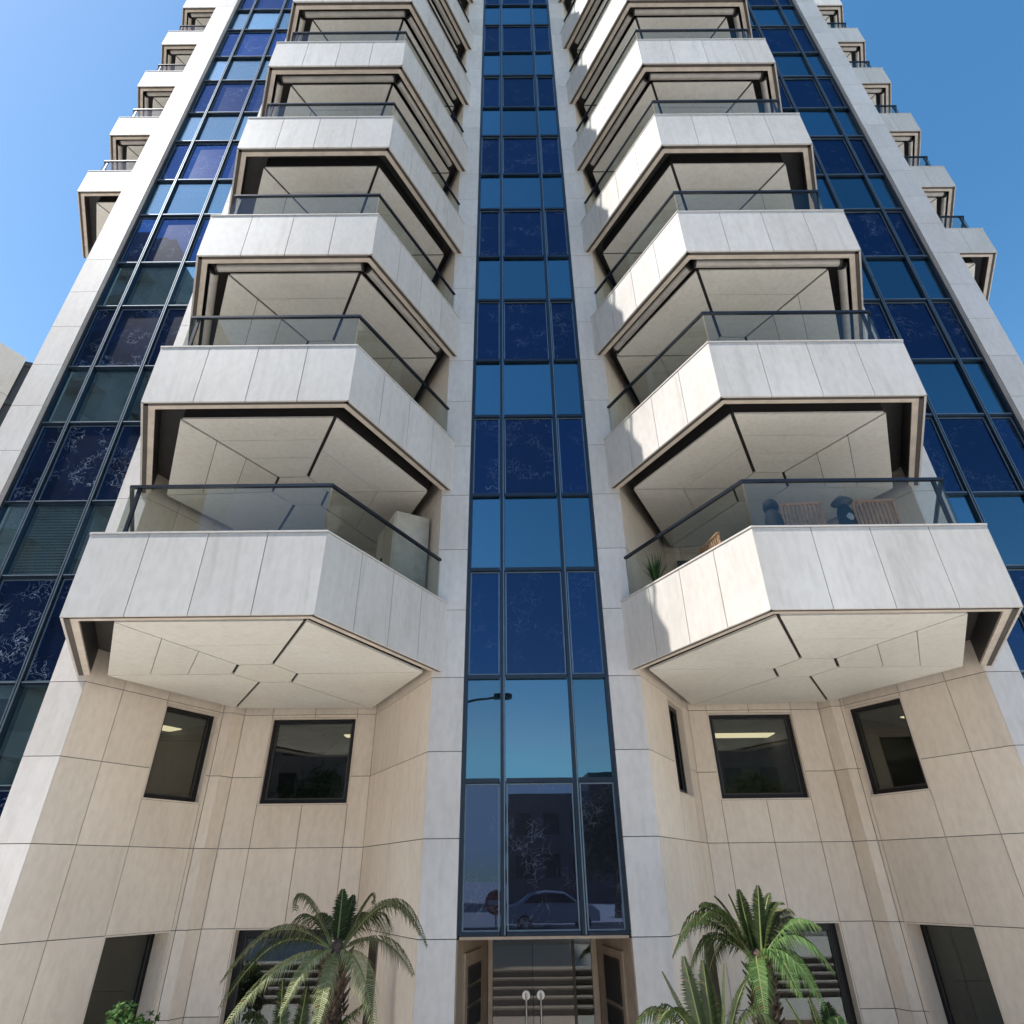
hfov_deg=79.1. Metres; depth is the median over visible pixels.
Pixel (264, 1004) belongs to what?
window
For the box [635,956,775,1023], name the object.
sago palm
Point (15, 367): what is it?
neighbour block
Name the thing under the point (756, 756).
window
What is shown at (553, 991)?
glass door
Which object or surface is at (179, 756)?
window
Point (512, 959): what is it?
glass door
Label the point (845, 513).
garden jar
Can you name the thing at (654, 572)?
balcony plant
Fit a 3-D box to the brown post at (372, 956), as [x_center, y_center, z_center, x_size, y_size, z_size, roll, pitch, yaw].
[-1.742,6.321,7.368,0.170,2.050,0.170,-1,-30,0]
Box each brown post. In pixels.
[362,941,377,1023]
[702,935,722,1023]
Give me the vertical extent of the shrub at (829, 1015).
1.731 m
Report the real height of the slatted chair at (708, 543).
1.027 m
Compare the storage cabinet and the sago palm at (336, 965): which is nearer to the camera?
the sago palm at (336, 965)
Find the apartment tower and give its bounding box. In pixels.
[0,0,1023,1023]
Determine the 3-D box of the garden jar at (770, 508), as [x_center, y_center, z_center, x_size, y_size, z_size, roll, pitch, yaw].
[3.536,0.283,8.266,0.250,1.040,0.250,-1,-30,0]
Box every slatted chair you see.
[699,531,720,553]
[778,501,826,524]
[851,498,900,523]
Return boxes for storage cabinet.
[376,511,429,587]
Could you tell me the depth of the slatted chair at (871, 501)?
8.43 m
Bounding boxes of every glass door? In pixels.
[493,939,533,1023]
[532,939,574,1023]
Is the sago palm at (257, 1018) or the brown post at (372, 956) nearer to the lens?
the sago palm at (257, 1018)
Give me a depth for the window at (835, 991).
10.77 m
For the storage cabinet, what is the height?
1.980 m
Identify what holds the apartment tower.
on the plaza
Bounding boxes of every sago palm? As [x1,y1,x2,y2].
[218,889,427,1023]
[241,979,369,1023]
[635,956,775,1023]
[672,885,835,1023]
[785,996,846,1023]
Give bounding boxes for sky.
[0,0,1023,363]
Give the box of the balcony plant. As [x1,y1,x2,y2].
[642,552,666,581]
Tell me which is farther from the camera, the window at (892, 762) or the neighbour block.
the neighbour block
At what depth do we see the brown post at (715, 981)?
7.61 m
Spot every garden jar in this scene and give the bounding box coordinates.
[762,499,784,524]
[831,496,857,524]
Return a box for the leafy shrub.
[104,1000,160,1023]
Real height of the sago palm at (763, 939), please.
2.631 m
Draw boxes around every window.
[83,927,176,1023]
[143,706,221,840]
[223,929,330,1023]
[260,719,355,803]
[668,705,687,793]
[708,714,807,798]
[751,923,856,1023]
[842,698,927,830]
[898,918,1003,1023]
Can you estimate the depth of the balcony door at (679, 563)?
12.43 m
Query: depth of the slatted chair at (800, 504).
8.49 m
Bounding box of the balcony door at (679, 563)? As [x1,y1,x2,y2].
[677,561,687,566]
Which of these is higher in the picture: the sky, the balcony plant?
the sky
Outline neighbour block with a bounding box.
[0,343,32,426]

